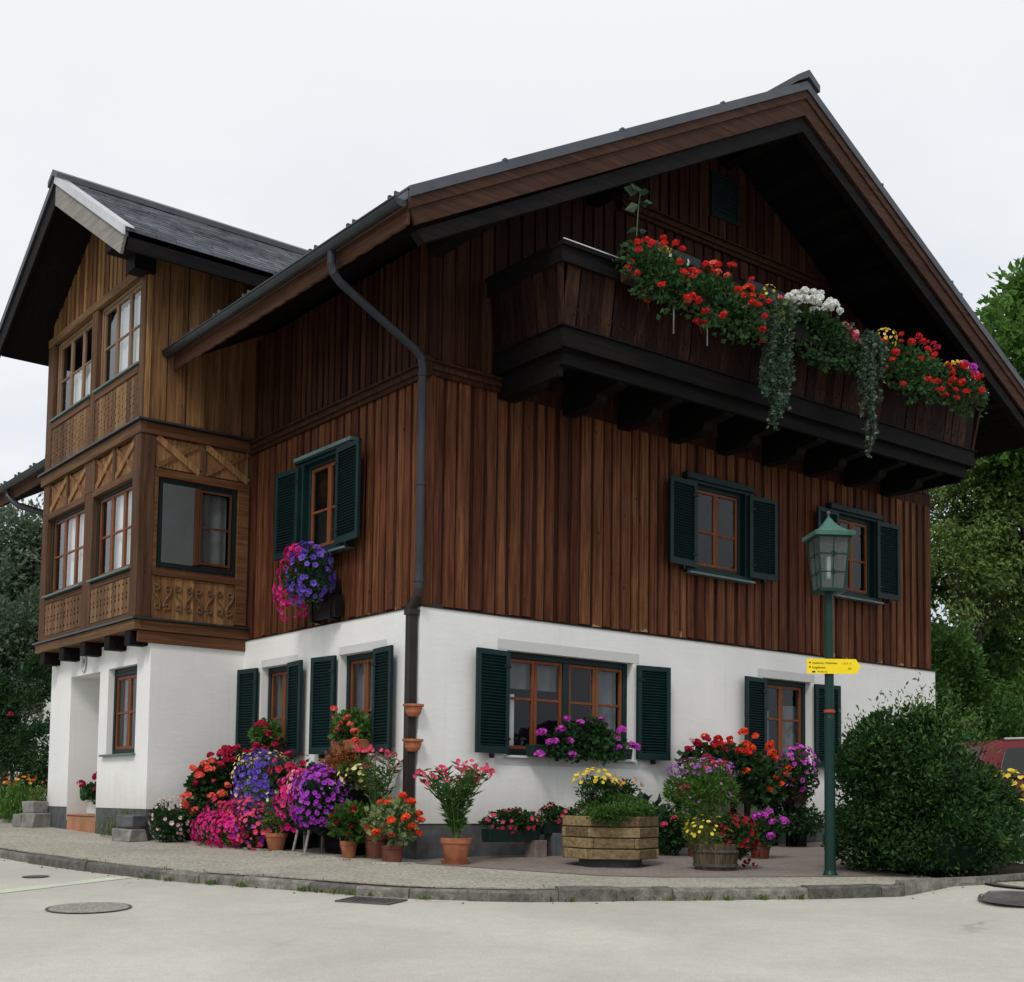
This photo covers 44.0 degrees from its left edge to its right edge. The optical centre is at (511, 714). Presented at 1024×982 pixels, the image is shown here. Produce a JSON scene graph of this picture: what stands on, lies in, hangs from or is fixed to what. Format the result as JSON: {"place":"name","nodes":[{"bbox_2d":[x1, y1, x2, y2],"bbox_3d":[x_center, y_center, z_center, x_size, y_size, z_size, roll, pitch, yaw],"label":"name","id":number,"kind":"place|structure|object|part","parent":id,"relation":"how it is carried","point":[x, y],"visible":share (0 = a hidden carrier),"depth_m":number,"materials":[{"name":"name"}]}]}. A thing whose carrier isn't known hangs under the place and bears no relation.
{"place":"outdoors","nodes":[
{"label":"outdoors","id":0,"kind":"place"},
{"bbox_2d":[0,819,933,889],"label":"pavement","id":1,"kind":"structure","parent":0,"point":[183,856],"depth_m":12.75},
{"bbox_2d":[12,801,50,827],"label":"corner stones","id":2,"kind":"object","parent":1,"relation":"on","point":[32,815],"visible":0.98,"depth_m":19.44,"materials":[{"name":"grey stone"}]},
{"bbox_2d":[21,787,48,812],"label":"weed tuft","id":3,"kind":"object","parent":1,"relation":"on","point":[36,793],"visible":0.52,"depth_m":19.68,"materials":[{"name":"green plant"}]},
{"bbox_2d":[97,814,120,836],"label":"weed tuft","id":4,"kind":"object","parent":1,"relation":"on","point":[108,827],"visible":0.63,"depth_m":17.19,"materials":[{"name":"green plant"}]},
{"bbox_2d":[110,809,134,827],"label":"weed tuft","id":5,"kind":"object","parent":1,"relation":"on","point":[124,811],"visible":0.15,"depth_m":16.84,"materials":[{"name":"green plant"}]},
{"bbox_2d":[112,815,147,841],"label":"corner stones","id":6,"kind":"object","parent":1,"relation":"on","point":[122,832],"visible":1,"depth_m":16.40,"materials":[{"name":"grey stone"}]},
{"bbox_2d":[147,794,216,841],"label":"impatiens bush","id":7,"kind":"object","parent":1,"relation":"on","point":[167,828],"visible":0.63,"depth_m":16.34,"materials":[{"name":"green plant"}]},
{"bbox_2d":[174,744,262,841],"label":"tiered geraniums","id":8,"kind":"object","parent":1,"relation":"on","point":[207,780],"visible":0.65,"depth_m":16.47,"materials":[{"name":"red plant"}]},
{"bbox_2d":[189,795,269,847],"bbox_3d":[-3.544,1.344,15.796,0.738,0.673,1.553,4,-5,-38],"label":"petunia mound","id":9,"kind":"object","parent":1,"relation":"on","point":[217,832],"visible":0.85,"depth_m":15.61,"materials":[{"name":"pink plant"}]},
{"bbox_2d":[229,808,279,850],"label":"mixed petunias","id":10,"kind":"object","parent":1,"relation":"on","point":[259,843],"visible":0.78,"depth_m":15.22,"materials":[{"name":"pink plant"}]},
{"bbox_2d":[230,748,291,839],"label":"blue petunia cascade","id":11,"kind":"object","parent":1,"relation":"on","point":[257,764],"visible":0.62,"depth_m":15.86,"materials":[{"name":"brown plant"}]},
{"bbox_2d":[260,790,290,850],"bbox_3d":[-2.827,1.262,15.142,0.409,0.733,0.431,4,-5,-38],"label":"potted marigold","id":12,"kind":"object","parent":1,"relation":"on","point":[276,840],"visible":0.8,"depth_m":15.07,"materials":[{"name":"ceramic"}]},
{"bbox_2d":[266,750,316,848],"bbox_3d":[-2.688,1.043,15.633,0.665,1.218,0.787,4,-5,-38],"label":"red petunia bush","id":13,"kind":"object","parent":1,"relation":"on","point":[280,770],"visible":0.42,"depth_m":15.51,"materials":[{"name":"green plant"}]},
{"bbox_2d":[272,766,325,851],"bbox_3d":[-2.489,1.127,15.096,0.691,1.035,0.696,4,-5,-38],"label":"pink petunia ball","id":14,"kind":"object","parent":1,"relation":"on","point":[284,789],"visible":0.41,"depth_m":14.90,"materials":[{"name":"plant"}]},
{"bbox_2d":[287,762,352,852],"bbox_3d":[-2.221,1.088,14.684,0.723,1.071,0.894,4,-5,-38],"label":"violet petunia ball","id":15,"kind":"object","parent":1,"relation":"on","point":[319,791],"visible":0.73,"depth_m":14.56,"materials":[{"name":"purple plant"}]},
{"bbox_2d":[323,798,371,857],"bbox_3d":[-1.802,1.274,14.224,0.562,0.670,0.568,0,-4,8],"label":"potted begonia","id":16,"kind":"object","parent":1,"relation":"on","point":[344,822],"visible":0.93,"depth_m":14.12,"materials":[{"name":"ceramic"}]},
{"bbox_2d":[317,746,380,854],"bbox_3d":[-1.905,0.995,14.772,0.657,1.267,1.064,4,-5,-38],"label":"bronze coleus","id":17,"kind":"object","parent":1,"relation":"on","point":[348,766],"visible":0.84,"depth_m":14.61,"materials":[{"name":"brown plant"}]},
{"bbox_2d":[349,743,402,857],"bbox_3d":[-1.507,0.964,14.194,0.630,1.291,0.487,4,-5,-38],"label":"potted oleander","id":18,"kind":"object","parent":1,"relation":"on","point":[373,849],"visible":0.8,"depth_m":14.16,"materials":[{"name":"ceramic"}]},
{"bbox_2d":[359,792,425,861],"bbox_3d":[-1.280,1.216,13.711,0.680,0.759,0.694,4,-5,-38],"label":"potted geranium","id":19,"kind":"object","parent":1,"relation":"on","point":[383,817],"visible":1,"depth_m":13.62,"materials":[{"name":"ceramic"}]},
{"bbox_2d":[0,848,1023,981],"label":"road","id":20,"kind":"structure","parent":0,"point":[164,931],"depth_m":8.96,"materials":[{"name":"grey asphalt"}]},
{"bbox_2d":[22,875,48,877],"bbox_3d":[-4.744,1.611,12.610,0.260,0.014,0.260,4,-5,-38],"label":"valve cover","id":21,"kind":"object","parent":20,"relation":"on","point":[32,876],"visible":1,"depth_m":12.59,"materials":[{"name":"metal"}]},
{"bbox_2d":[0,876,134,892],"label":"painted line","id":22,"kind":"object","parent":20,"relation":"on","point":[59,884],"visible":0.84,"depth_m":11.92,"materials":[{"name":"white paint"}]},
{"bbox_2d":[45,902,131,912],"bbox_3d":[-3.424,1.563,10.247,0.670,0.033,0.670,4,-5,-38],"label":"manhole cover","id":23,"kind":"object","parent":20,"relation":"on","point":[90,907],"visible":1,"depth_m":10.25,"materials":[{"name":"metal"}]},
{"bbox_2d":[335,896,407,904],"bbox_3d":[-1.201,1.595,10.810,0.520,0.047,0.340,-1,-4,24],"label":"drain grate","id":24,"kind":"object","parent":20,"relation":"on","point":[371,900],"visible":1,"depth_m":10.78,"materials":[{"name":"metal"}]},
{"bbox_2d":[0,849,903,901],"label":"kerb","id":25,"kind":"structure","parent":20,"relation":"on","point":[600,893],"depth_m":11.39,"materials":[{"name":"stone"}]},
{"bbox_2d":[4,860,1019,903],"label":"fallen leaves","id":26,"kind":"object","parent":20,"relation":"on","point":[462,903],"visible":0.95,"depth_m":11.71,"materials":[{"name":"brown plant"}]},
{"bbox_2d":[52,853,1015,901],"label":"kerb weeds","id":27,"kind":"object","parent":20,"relation":"on","point":[333,891],"visible":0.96,"depth_m":11.34,"materials":[{"name":"green plant"}]},
{"bbox_2d":[931,580,959,685],"bbox_3d":[7.910,-1.362,27.232,4.052,7.989,3.411,4,-5,-38],"label":"dark tree","id":28,"kind":"object","parent":20,"relation":"on","point":[934,606],"depth_m":26.70,"materials":[{"name":"green plant"}]},
{"bbox_2d":[895,873,1023,895],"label":"bed edging","id":29,"kind":"object","parent":20,"relation":"on","point":[915,886],"visible":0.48,"depth_m":12.15,"materials":[{"name":"stone"}]},
{"bbox_2d":[931,609,1007,737],"bbox_3d":[7.706,0.075,23.867,3.835,4.750,2.544,4,-5,-38],"label":"hazel shrub","id":30,"kind":"object","parent":20,"relation":"on","point":[968,660],"visible":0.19,"depth_m":23.86,"materials":[{"name":"green plant"}]},
{"bbox_2d":[928,454,1023,729],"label":"birch tree","id":31,"kind":"object","parent":20,"relation":"on","point":[976,542],"visible":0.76,"depth_m":25.55,"materials":[{"name":"green plant"}]},
{"bbox_2d":[931,568,1023,740],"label":"tall spruce","id":32,"kind":"object","parent":20,"relation":"on","point":[1002,656],"visible":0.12,"depth_m":27.46,"materials":[{"name":"green plant"}]},
{"bbox_2d":[935,672,1023,742],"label":"hedge shrub","id":33,"kind":"object","parent":20,"relation":"on","point":[1010,732],"visible":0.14,"depth_m":21.30,"materials":[{"name":"green plant"}]},
{"bbox_2d":[961,737,1023,848],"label":"parked car","id":34,"kind":"object","parent":20,"relation":"on","point":[1010,754],"visible":0.09,"depth_m":15.93,"materials":[{"name":"red paint"}]},
{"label":"side window","id":35,"kind":"part","parent":34,"relation":"part of","materials":[{"name":"grey glass"}]},
{"bbox_2d":[966,255,1023,545],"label":"walnut tree","id":36,"kind":"object","parent":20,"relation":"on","point":[1007,335],"visible":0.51,"depth_m":25.31,"materials":[{"name":"green plant"}]},
{"bbox_2d":[978,890,1023,905],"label":"manhole cover","id":37,"kind":"object","parent":20,"relation":"on","point":[1011,897],"visible":1,"depth_m":11.37,"materials":[{"name":"metal"}]},
{"bbox_2d":[987,880,1023,887],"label":"manhole cover","id":38,"kind":"object","parent":20,"relation":"on","point":[1019,883],"visible":0.85,"depth_m":12.32,"materials":[{"name":"metal"}]},
{"bbox_2d":[993,621,1023,737],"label":"apple tree","id":39,"kind":"object","parent":20,"relation":"on","point":[1018,689],"visible":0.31,"depth_m":22.05,"materials":[{"name":"green plant"}]},
{"bbox_2d":[0,815,1023,889],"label":"garden soil","id":40,"kind":"structure","parent":0,"point":[1012,868],"depth_m":13.45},
{"bbox_2d":[0,492,43,803],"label":"ash tree","id":41,"kind":"object","parent":40,"relation":"on","point":[20,563],"visible":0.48,"depth_m":26.93,"materials":[{"name":"green plant"}]},
{"bbox_2d":[0,583,44,784],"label":"elder shrub","id":42,"kind":"object","parent":40,"relation":"on","point":[18,636],"visible":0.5,"depth_m":24.42,"materials":[{"name":"green plant"}]},
{"bbox_2d":[0,774,47,821],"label":"orange lilies","id":43,"kind":"object","parent":40,"relation":"on","point":[16,797],"visible":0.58,"depth_m":20.59,"materials":[{"name":"green plant"}]},
{"bbox_2d":[0,772,47,814],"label":"orange lilies","id":44,"kind":"object","parent":40,"relation":"on","point":[2,792],"visible":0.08,"depth_m":22.34,"materials":[{"name":"green plant"}]},
{"bbox_2d":[0,651,51,810],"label":"rose shrub","id":45,"kind":"object","parent":40,"relation":"on","point":[11,753],"visible":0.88,"depth_m":22.10,"materials":[{"name":"green plant"}]},
{"bbox_2d":[173,839,411,864],"bbox_3d":[-2.859,1.642,15.061,0.331,0.180,4.832,5,-6,-44],"label":"edging","id":46,"kind":"object","parent":40,"relation":"on","point":[330,857],"visible":0.26,"depth_m":14.13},
{"bbox_2d":[620,791,681,851],"bbox_3d":[1.701,1.379,15.763,1.126,0.864,0.674,4,-5,-38],"label":"broad leaf plant","id":47,"kind":"object","parent":40,"relation":"on","point":[656,802],"visible":0.05,"depth_m":15.65,"materials":[{"name":"green plant"}]},
{"bbox_2d":[773,743,823,846],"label":"magenta petunias","id":48,"kind":"object","parent":40,"relation":"on","point":[801,824],"visible":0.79,"depth_m":17.30,"materials":[{"name":"purple plant"}]},
{"bbox_2d":[814,672,1023,877],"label":"round bush","id":49,"kind":"object","parent":40,"relation":"on","point":[925,795],"visible":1,"depth_m":12.91,"materials":[{"name":"green plant"}]},
{"bbox_2d":[995,768,1023,864],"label":"yellow coneflowers","id":50,"kind":"object","parent":40,"relation":"on","point":[1011,770],"visible":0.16,"depth_m":14.76,"materials":[{"name":"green plant"}]},
{"bbox_2d":[0,0,1023,639],"label":"sky","id":51,"kind":"structure","parent":0,"point":[286,121],"materials":[{"name":"white"}]},
{"bbox_2d":[416,842,905,876],"bbox_3d":[3.352,1.694,15.164,8.900,0.213,4.450,4,-5,-38],"label":"paved court","id":52,"kind":"object","parent":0,"point":[783,860],"visible":0.46,"depth_m":13.55,"materials":[{"name":"grey stone"}]},
{"bbox_2d":[413,759,494,864],"bbox_3d":[-0.648,1.033,13.520,0.867,1.135,0.870,2,-4,-16],"label":"potted oleander","id":53,"kind":"object","parent":52,"relation":"on","point":[455,847],"visible":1,"depth_m":13.44,"materials":[{"name":"ceramic"}]},
{"bbox_2d":[525,840,546,857],"bbox_3d":[0.276,1.568,14.691,0.180,0.220,0.200,-3,-5,44],"label":"stone block","id":54,"kind":"object","parent":52,"relation":"on","point":[535,848],"depth_m":14.62,"materials":[{"name":"concrete"}]},
{"bbox_2d":[478,806,546,841],"bbox_3d":[0.026,1.252,14.502,0.921,0.411,0.430,4,-5,-38],"label":"flower trough","id":55,"kind":"object","parent":54,"relation":"on","point":[519,825],"visible":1,"depth_m":14.40,"materials":[{"name":"green plant"}]},
{"bbox_2d":[544,833,572,855],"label":"stone block","id":56,"kind":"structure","parent":52,"relation":"on","point":[554,844],"depth_m":14.89,"materials":[{"name":"grey stone"}]},
{"bbox_2d":[537,801,580,833],"bbox_3d":[0.557,1.222,14.994,0.694,0.391,0.440,4,-5,-38],"label":"flower trough","id":57,"kind":"object","parent":56,"relation":"on","point":[553,816],"visible":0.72,"depth_m":14.89,"materials":[{"name":"green plant"}]},
{"bbox_2d":[562,767,658,866],"bbox_3d":[1.047,1.116,13.688,1.136,1.087,1.052,4,-5,-38],"label":"timber planter","id":58,"kind":"object","parent":52,"relation":"on","point":[610,834],"visible":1,"depth_m":13.40,"materials":[{"name":"wood"}]},
{"bbox_2d":[650,803,691,854],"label":"rose bush","id":59,"kind":"object","parent":52,"relation":"on","point":[671,839],"visible":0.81,"depth_m":15.18,"materials":[{"name":"green plant"}]},
{"bbox_2d":[660,756,741,856],"bbox_3d":[2.280,1.098,15.198,1.031,1.218,0.924,4,-5,-38],"label":"tall nemesia","id":60,"kind":"object","parent":52,"relation":"on","point":[698,779],"visible":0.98,"depth_m":15.10,"materials":[{"name":"plant"}]},
{"bbox_2d":[680,812,760,870],"bbox_3d":[2.210,1.336,13.306,0.995,0.636,0.615,4,-5,-38],"label":"half barrel","id":61,"kind":"object","parent":52,"relation":"on","point":[716,850],"visible":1,"depth_m":13.17,"materials":[{"name":"wood"}]},
{"bbox_2d":[673,799,793,849],"bbox_3d":[2.964,1.468,16.805,2.100,0.665,0.320,4,-5,-38],"label":"plant bench","id":62,"kind":"object","parent":52,"relation":"on","point":[747,811],"visible":0.31,"depth_m":16.94,"materials":[{"name":"brown wood"}]},
{"bbox_2d":[674,727,795,810],"bbox_3d":[2.948,0.725,16.774,2.137,1.110,0.671,4,-5,-38],"label":"geranium box","id":63,"kind":"object","parent":62,"relation":"on","point":[759,777],"visible":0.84,"depth_m":16.76,"materials":[{"name":"green plant"}]},
{"bbox_2d":[735,808,790,858],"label":"potted geranium","id":64,"kind":"object","parent":52,"relation":"on","point":[769,828],"visible":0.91,"depth_m":14.93,"materials":[{"name":"ceramic"}]},
{"bbox_2d":[802,511,855,876],"bbox_3d":[3.225,-0.203,12.868,0.424,3.777,0.424,1,-4,-5],"label":"street lamp","id":65,"kind":"object","parent":52,"relation":"on","point":[829,530],"visible":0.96,"depth_m":12.81,"materials":[{"name":"metal"}]},
{"bbox_2d":[807,658,860,673],"bbox_3d":[3.259,-0.483,12.885,0.550,0.152,0.122,1,-4,-1],"label":"trail sign","id":66,"kind":"object","parent":65,"relation":"attached to","point":[833,666],"visible":1,"depth_m":12.83,"materials":[{"name":"yellow metal"}]},
{"bbox_3d":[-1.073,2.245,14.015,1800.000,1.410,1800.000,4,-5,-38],"label":"ground","id":67,"kind":"structure","parent":0,"visible":0},
{"bbox_2d":[8,712,38,784],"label":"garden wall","id":68,"kind":"structure","parent":67,"relation":"on","point":[29,718],"depth_m":31.45,"materials":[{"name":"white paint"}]},
{"bbox_2d":[0,70,1023,859],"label":"chalet","id":69,"kind":"object","parent":67,"relation":"on","point":[508,452],"visible":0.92,"depth_m":16.86,"materials":[{"name":"white paint"}]},
{"bbox_2d":[41,505,84,598],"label":"window","id":70,"kind":"structure","parent":69,"relation":"in","point":[68,529],"depth_m":19.24,"materials":[{"name":"brown wood"}]},
{"bbox_2d":[49,319,92,422],"bbox_3d":[-6.429,-5.200,19.356,0.680,1.250,1.720,4,-5,-38],"label":"window","id":71,"kind":"structure","parent":69,"relation":"in","point":[74,369],"depth_m":19.50,"materials":[{"name":"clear glass"}]},
{"bbox_2d":[82,656,86,672],"bbox_3d":[-6.322,-0.756,18.718,0.022,0.277,0.184,4,-5,-38],"label":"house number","id":72,"kind":"object","parent":69,"relation":"attached to","point":[84,663],"visible":0.92,"depth_m":18.69,"materials":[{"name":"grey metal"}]},
{"bbox_2d":[77,771,96,814],"bbox_3d":[-6.081,1.156,18.672,0.497,0.641,1.135,4,-5,-38],"label":"step planter","id":73,"kind":"object","parent":69,"relation":"on","point":[87,791],"visible":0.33,"depth_m":18.65,"materials":[{"name":"grey paint"}]},
{"bbox_2d":[86,482,131,582],"bbox_3d":[-5.305,-2.509,17.687,0.700,1.240,1.560,4,-5,-38],"label":"window","id":74,"kind":"structure","parent":69,"relation":"in","point":[115,507],"depth_m":17.76,"materials":[{"name":"brown wood"}]},
{"bbox_2d":[92,280,140,393],"bbox_3d":[-5.287,-5.285,17.916,0.680,1.250,1.680,4,-5,-38],"label":"window","id":75,"kind":"structure","parent":69,"relation":"in","point":[121,319],"depth_m":17.98,"materials":[{"name":"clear glass"}]},
{"bbox_2d":[99,666,136,756],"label":"window","id":76,"kind":"structure","parent":69,"relation":"in","point":[125,683],"depth_m":17.90,"materials":[{"name":"green paint"}]},
{"bbox_2d":[156,478,236,575],"bbox_3d":[-4.403,-2.541,17.428,1.140,1.190,0.397,4,-5,-38],"label":"window","id":77,"kind":"structure","parent":69,"relation":"in","point":[196,524],"depth_m":17.26,"materials":[{"name":"clear glass"}]},
{"bbox_2d":[247,717,284,755],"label":"window flower box","id":78,"kind":"object","parent":69,"relation":"attached to","point":[264,734],"visible":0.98,"depth_m":16.50,"materials":[{"name":"green plant"}]},
{"bbox_2d":[263,666,289,759],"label":"window","id":79,"kind":"structure","parent":69,"relation":"in","point":[277,680],"depth_m":17.17,"materials":[{"name":"green paint"}]},
{"bbox_2d":[272,540,342,623],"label":"hanging petunias","id":80,"kind":"object","parent":69,"relation":"attached to","point":[301,584],"visible":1,"depth_m":15.55,"materials":[{"name":"purple plant"}]},
{"bbox_2d":[293,436,358,558],"bbox_3d":[-2.165,-2.681,16.233,0.715,1.390,1.430,4,-5,-38],"label":"window","id":81,"kind":"structure","parent":69,"relation":"in","point":[318,467],"depth_m":16.47,"materials":[{"name":"green paint"}]},
{"bbox_2d":[327,705,371,753],"bbox_3d":[-1.913,0.203,15.093,0.463,0.668,0.813,4,-5,-38],"label":"window flower box","id":82,"kind":"object","parent":69,"relation":"attached to","point":[353,727],"visible":0.98,"depth_m":15.01,"materials":[{"name":"ceramic"}]},
{"bbox_2d":[336,652,376,756],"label":"window","id":83,"kind":"structure","parent":69,"relation":"in","point":[359,666],"depth_m":15.55,"materials":[{"name":"green paint"}]},
{"bbox_2d":[402,739,422,751],"bbox_3d":[-1.104,0.346,14.078,0.236,0.141,0.234,4,-5,-38],"label":"wall pot","id":84,"kind":"object","parent":69,"relation":"attached to","point":[412,745],"depth_m":14.00,"materials":[{"name":"ceramic"}]},
{"bbox_2d":[403,703,423,716],"bbox_3d":[-1.099,-0.043,14.105,0.236,0.141,0.234,4,-5,-38],"label":"wall pot","id":85,"kind":"object","parent":69,"relation":"attached to","point":[413,709],"depth_m":14.03,"materials":[{"name":"ceramic"}]},
{"bbox_2d":[504,652,635,762],"bbox_3d":[0.545,-0.058,15.838,2.110,1.278,0.720,4,-5,-38],"label":"window","id":86,"kind":"structure","parent":69,"relation":"in","point":[544,689],"depth_m":15.97,"materials":[{"name":"green paint"}]},
{"bbox_2d":[525,714,640,765],"bbox_3d":[0.873,0.311,15.528,1.727,0.661,0.489,4,-5,-38],"label":"window flower box","id":87,"kind":"object","parent":69,"relation":"attached to","point":[586,738],"visible":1,"depth_m":15.39,"materials":[{"name":"green plant"}]},
{"bbox_2d":[612,235,700,319],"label":"geraniums","id":88,"kind":"object","parent":69,"relation":"attached to","point":[665,281],"visible":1,"depth_m":14.54,"materials":[{"name":"green plant"}]},
{"bbox_2d":[624,183,651,262],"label":"sunflower seedling","id":89,"kind":"object","parent":88,"relation":"on","point":[632,189],"visible":0.89,"depth_m":14.64,"materials":[{"name":"green plant"}]},
{"bbox_2d":[638,237,700,277],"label":"window","id":90,"kind":"structure","parent":69,"relation":"in","point":[694,262],"depth_m":17.28,"materials":[{"name":"green paint"}]},
{"bbox_2d":[682,471,754,583],"bbox_3d":[2.679,-2.530,17.604,1.360,1.380,0.715,4,-5,-38],"label":"window","id":91,"kind":"structure","parent":69,"relation":"in","point":[722,504],"depth_m":17.71,"materials":[{"name":"green paint"}]},
{"bbox_2d":[681,260,772,344],"bbox_3d":[2.626,-4.987,15.344,1.799,1.050,0.634,4,-5,-38],"label":"balcony flower box","id":92,"kind":"object","parent":69,"relation":"attached to","point":[740,305],"visible":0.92,"depth_m":15.25,"materials":[{"name":"green plant"}]},
{"bbox_2d":[744,279,799,307],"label":"window","id":93,"kind":"structure","parent":69,"relation":"in","point":[758,286],"depth_m":18.22,"materials":[{"name":"green paint"}]},
{"bbox_2d":[755,284,794,348],"bbox_3d":[3.302,-4.943,15.961,0.778,0.828,0.505,4,-5,-38],"label":"balcony flower box","id":94,"kind":"object","parent":69,"relation":"attached to","point":[774,310],"visible":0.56,"depth_m":15.80,"materials":[{"name":"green plant"}]},
{"bbox_2d":[755,290,797,429],"bbox_3d":[3.282,-4.404,15.850,0.920,1.772,0.423,4,-5,-38],"label":"trailing ivy","id":95,"kind":"object","parent":69,"relation":"hanging from","point":[777,362],"visible":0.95,"depth_m":15.73,"materials":[{"name":"green plant"}]},
{"bbox_2d":[767,679,810,768],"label":"window","id":96,"kind":"structure","parent":69,"relation":"in","point":[785,699],"depth_m":18.48,"materials":[{"name":"brown wood"}]},
{"bbox_2d":[784,286,866,376],"bbox_3d":[4.079,-4.940,16.563,1.936,1.090,0.510,4,-5,-38],"label":"balcony flower box","id":97,"kind":"object","parent":69,"relation":"attached to","point":[836,330],"visible":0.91,"depth_m":16.39,"materials":[{"name":"green plant"}]},
{"bbox_2d":[826,502,883,604],"bbox_3d":[5.050,-2.415,19.480,1.270,1.410,0.715,4,-5,-38],"label":"window","id":98,"kind":"structure","parent":69,"relation":"in","point":[861,571],"depth_m":19.55,"materials":[{"name":"green paint"}]},
{"bbox_2d":[856,328,889,457],"bbox_3d":[4.782,-4.303,17.040,0.614,1.792,0.439,4,-5,-38],"label":"trailing ivy","id":99,"kind":"object","parent":69,"relation":"hanging from","point":[872,342],"visible":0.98,"depth_m":16.91,"materials":[{"name":"green plant"}]},
{"bbox_2d":[862,327,955,406],"bbox_3d":[5.551,-4.834,17.663,2.182,1.100,0.640,4,-5,-38],"label":"balcony flower box","id":100,"kind":"object","parent":69,"relation":"attached to","point":[909,367],"visible":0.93,"depth_m":17.61,"materials":[{"name":"green plant"}]},
{"bbox_2d":[935,360,990,419],"bbox_3d":[6.602,-4.771,18.496,1.278,0.963,0.574,4,-5,-38],"label":"balcony flower box","id":101,"kind":"object","parent":69,"relation":"attached to","point":[966,389],"visible":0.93,"depth_m":18.38,"materials":[{"name":"red plant"}]}
]}

